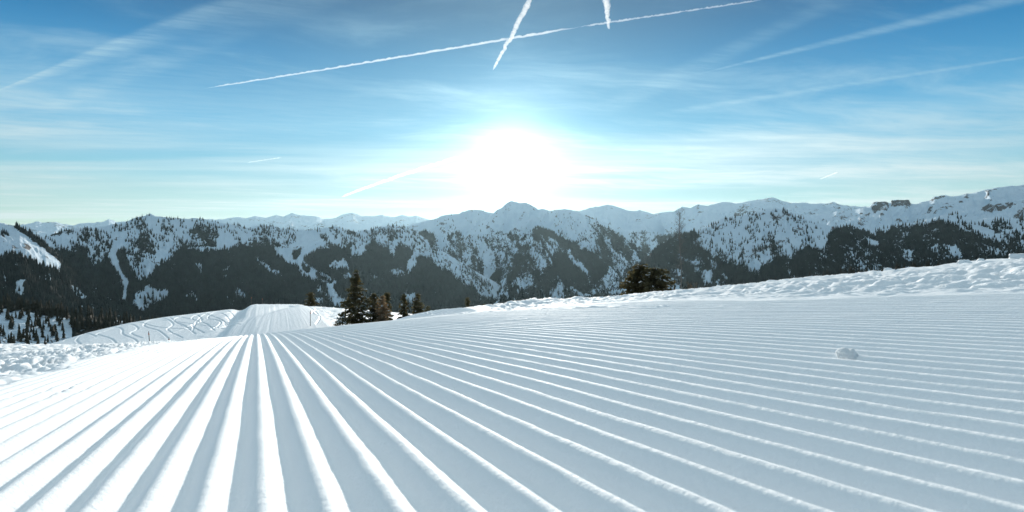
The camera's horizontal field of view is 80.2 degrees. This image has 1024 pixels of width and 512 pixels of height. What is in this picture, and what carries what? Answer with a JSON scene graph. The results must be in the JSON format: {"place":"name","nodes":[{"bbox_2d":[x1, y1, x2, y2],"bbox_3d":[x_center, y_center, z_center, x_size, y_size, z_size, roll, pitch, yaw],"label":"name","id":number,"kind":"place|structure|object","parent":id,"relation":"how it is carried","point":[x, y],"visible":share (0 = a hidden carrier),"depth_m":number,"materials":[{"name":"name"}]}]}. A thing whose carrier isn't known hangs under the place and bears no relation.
{"place":"outdoors","nodes":[
{"label":"outdoors","id":0,"kind":"place"},
{"bbox_2d":[0,306,122,344],"bbox_3d":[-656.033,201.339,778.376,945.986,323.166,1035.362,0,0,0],"label":"wooded knoll","id":1,"kind":"structure","parent":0,"point":[69,332],"depth_m":660.51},
{"bbox_2d":[1,295,5,306],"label":"fir tree","id":2,"kind":"object","parent":1,"relation":"on","point":[3,301],"visible":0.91,"depth_m":686.97,"materials":[{"name":"green plant"}]},
{"bbox_2d":[5,309,9,319],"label":"fir tree","id":3,"kind":"object","parent":1,"relation":"on","point":[7,316],"visible":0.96,"depth_m":650.32,"materials":[{"name":"green plant"}]},
{"bbox_2d":[8,318,13,329],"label":"fir tree","id":4,"kind":"object","parent":1,"relation":"on","point":[11,325],"visible":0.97,"depth_m":627.72,"materials":[{"name":"green plant"}]},
{"bbox_2d":[9,301,12,311],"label":"fir tree","id":5,"kind":"object","parent":1,"relation":"on","point":[10,307],"visible":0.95,"depth_m":674.16,"materials":[{"name":"green plant"}]},
{"bbox_2d":[14,299,18,309],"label":"fir tree","id":6,"kind":"object","parent":1,"relation":"on","point":[16,306],"visible":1,"depth_m":683.23,"materials":[{"name":"green plant"}]},
{"bbox_2d":[20,296,23,308],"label":"fir tree","id":7,"kind":"object","parent":1,"relation":"on","point":[21,303],"visible":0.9,"depth_m":688.47,"materials":[{"name":"green plant"}]},
{"bbox_2d":[25,334,29,343],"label":"fir tree","id":8,"kind":"object","parent":1,"relation":"on","point":[27,340],"visible":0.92,"depth_m":602.53,"materials":[{"name":"green plant"}]},
{"bbox_2d":[35,300,38,310],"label":"fir tree","id":9,"kind":"object","parent":1,"relation":"on","point":[36,304],"visible":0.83,"depth_m":702.77,"materials":[{"name":"green plant"}]},
{"bbox_2d":[38,302,43,314],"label":"fir tree","id":10,"kind":"object","parent":1,"relation":"on","point":[41,307],"visible":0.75,"depth_m":696.68,"materials":[{"name":"green plant"}]},
{"bbox_2d":[50,325,54,336],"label":"fir tree","id":11,"kind":"object","parent":1,"relation":"on","point":[52,332],"visible":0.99,"depth_m":642.93,"materials":[{"name":"green plant"}]},
{"bbox_2d":[56,303,59,315],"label":"fir tree","id":12,"kind":"object","parent":1,"relation":"on","point":[58,309],"visible":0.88,"depth_m":708.84,"materials":[{"name":"green plant"}]},
{"bbox_2d":[80,317,84,329],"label":"fir tree","id":13,"kind":"object","parent":1,"relation":"on","point":[82,324],"visible":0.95,"depth_m":690.46,"materials":[{"name":"green plant"}]},
{"bbox_2d":[85,317,90,328],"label":"fir tree","id":14,"kind":"object","parent":1,"relation":"on","point":[88,325],"visible":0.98,"depth_m":693.56,"materials":[{"name":"green plant"}]},
{"bbox_2d":[94,320,99,329],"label":"fir tree","id":15,"kind":"object","parent":1,"relation":"on","point":[97,326],"visible":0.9,"depth_m":697.95,"materials":[{"name":"green plant"}]},
{"bbox_2d":[0,223,150,321],"bbox_3d":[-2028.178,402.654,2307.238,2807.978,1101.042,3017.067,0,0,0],"label":"hill","id":16,"kind":"structure","parent":0,"point":[16,240],"depth_m":2233.74,"materials":[{"name":"white snow"}]},
{"bbox_2d":[14,213,428,237],"bbox_3d":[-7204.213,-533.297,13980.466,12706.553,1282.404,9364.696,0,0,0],"label":"peaks","id":17,"kind":"object","parent":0,"point":[353,221],"visible":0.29,"depth_m":14793.02,"materials":[{"name":"white snow"}]},
{"bbox_2d":[53,304,411,344],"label":"snowfield","id":18,"kind":"structure","parent":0,"point":[255,319],"depth_m":81.05,"materials":[{"name":"white snow"}]},
{"bbox_2d":[304,292,319,305],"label":"spruce tree","id":19,"kind":"object","parent":18,"relation":"on","point":[310,295],"visible":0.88,"depth_m":119.31,"materials":[{"name":"green plant"}]},
{"bbox_2d":[334,313,350,325],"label":"spruce tree","id":20,"kind":"object","parent":18,"relation":"on","point":[339,321],"visible":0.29,"depth_m":73.06,"materials":[{"name":"green plant"}]},
{"bbox_2d":[333,269,373,324],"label":"spruce tree","id":21,"kind":"object","parent":18,"relation":"on","point":[355,310],"visible":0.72,"depth_m":77.19,"materials":[{"name":"green plant"}]},
{"bbox_2d":[364,293,380,321],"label":"spruce tree","id":22,"kind":"object","parent":18,"relation":"on","point":[373,297],"visible":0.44,"depth_m":81.65,"materials":[{"name":"green plant"}]},
{"bbox_2d":[374,296,391,321],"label":"larch tree","id":23,"kind":"object","parent":18,"relation":"on","point":[382,310],"visible":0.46,"depth_m":79.98,"materials":[{"name":"brown plant"}]},
{"bbox_2d":[383,292,393,320],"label":"spruce tree","id":24,"kind":"object","parent":18,"relation":"on","point":[387,297],"visible":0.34,"depth_m":89.97,"materials":[{"name":"green plant"}]},
{"bbox_2d":[397,294,409,318],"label":"spruce tree","id":25,"kind":"object","parent":18,"relation":"on","point":[403,310],"visible":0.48,"depth_m":88.43,"materials":[{"name":"green plant"}]},
{"bbox_2d":[412,293,424,314],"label":"spruce tree","id":26,"kind":"object","parent":18,"relation":"on","point":[419,305],"visible":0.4,"depth_m":88.77,"materials":[{"name":"green plant"}]},
{"bbox_2d":[40,213,500,316],"bbox_3d":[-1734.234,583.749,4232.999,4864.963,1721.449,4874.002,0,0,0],"label":"forest ridge","id":27,"kind":"structure","parent":0,"point":[307,241],"depth_m":3856.49,"materials":[{"name":"white snow"}]},
{"bbox_2d":[0,258,1023,511],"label":"groomed slope","id":28,"kind":"structure","parent":0,"point":[760,396],"depth_m":0.63,"materials":[{"name":"white snow"}]},
{"bbox_2d":[465,297,470,306],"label":"spruce tree","id":29,"kind":"object","parent":28,"relation":"on","point":[467,302],"visible":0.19,"depth_m":99.58,"materials":[{"name":"green plant"}]},
{"bbox_2d":[619,264,651,294],"bbox_3d":[12.684,5.995,60.760,6.363,10.486,7.138,0,0,0],"label":"spruce tree","id":30,"kind":"object","parent":28,"relation":"on","point":[634,276],"visible":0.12,"depth_m":60.26,"materials":[{"name":"green plant"}]},
{"bbox_2d":[639,267,675,292],"bbox_3d":[13.846,6.101,58.438,5.896,10.132,5.740,0,0,-37],"label":"spruce tree","id":31,"kind":"object","parent":28,"relation":"on","point":[653,279],"visible":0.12,"depth_m":57.93,"materials":[{"name":"green plant"}]},
{"bbox_2d":[674,208,686,288],"bbox_3d":[15.508,3.055,55.998,1.575,15.502,1.856,0,0,42],"label":"bare tree","id":32,"kind":"object","parent":28,"relation":"on","point":[679,237],"visible":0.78,"depth_m":55.86,"materials":[{"name":"grey plant"}]},
{"bbox_2d":[835,347,857,359],"bbox_3d":[0.424,0.125,0.766,0.024,0.019,0.028,0,0,-2],"label":"snow chunk","id":33,"kind":"object","parent":28,"relation":"on","point":[847,353],"visible":0.81,"depth_m":0.76,"materials":[{"name":"white snow"}]},
{"bbox_2d":[957,259,971,263],"bbox_3d":[5.547,0.097,7.459,0.160,0.113,0.201,0,0,45],"label":"snow chunk","id":34,"kind":"object","parent":28,"relation":"on","point":[963,261],"visible":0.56,"depth_m":7.41,"materials":[{"name":"white snow"}]},
{"bbox_2d":[1009,253,1023,258],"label":"snow chunk","id":35,"kind":"object","parent":28,"relation":"on","point":[1016,256],"visible":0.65,"depth_m":7.64,"materials":[{"name":"white snow"}]},
{"bbox_2d":[0,0,1023,224],"label":"sky","id":36,"kind":"structure","parent":0,"point":[115,110],"materials":[{"name":"blue"}]},
{"bbox_2d":[405,201,657,299],"bbox_3d":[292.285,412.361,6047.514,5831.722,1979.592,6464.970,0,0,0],"label":"central peak","id":37,"kind":"structure","parent":0,"point":[522,219],"depth_m":5930.01,"materials":[{"name":"white snow"}]},
{"bbox_2d":[0,206,1023,320],"bbox_3d":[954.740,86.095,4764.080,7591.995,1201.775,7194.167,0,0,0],"label":"forest","id":38,"kind":"object","parent":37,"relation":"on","point":[42,288],"visible":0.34,"depth_m":3248.15,"materials":[{"name":"green plant"}]},
{"bbox_2d":[490,227,625,304],"bbox_3d":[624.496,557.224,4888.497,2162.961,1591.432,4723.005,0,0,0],"label":"central spur","id":39,"kind":"structure","parent":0,"point":[543,263],"depth_m":4496.99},
{"bbox_2d":[552,197,865,243],"bbox_3d":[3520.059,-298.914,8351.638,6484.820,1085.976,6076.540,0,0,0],"label":"ridge","id":40,"kind":"structure","parent":0,"point":[697,217],"depth_m":8498.32,"materials":[{"name":"white snow"}]},
{"bbox_2d":[604,208,907,295],"bbox_3d":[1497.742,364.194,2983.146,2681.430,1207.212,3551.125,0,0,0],"label":"snow dome","id":41,"kind":"structure","parent":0,"point":[785,235],"depth_m":2817.49,"materials":[{"name":"white snow"}]},
{"bbox_2d":[799,185,1023,228],"bbox_3d":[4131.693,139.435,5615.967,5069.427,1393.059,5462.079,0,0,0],"label":"plateau ridge","id":42,"kind":"structure","parent":0,"point":[1005,202],"depth_m":4748.76,"materials":[{"name":"white snow"}]},
{"bbox_2d":[839,214,1023,266],"bbox_3d":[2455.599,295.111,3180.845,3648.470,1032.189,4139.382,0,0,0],"label":"forest shelf","id":43,"kind":"object","parent":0,"point":[987,231],"visible":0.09,"depth_m":2960.78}
]}

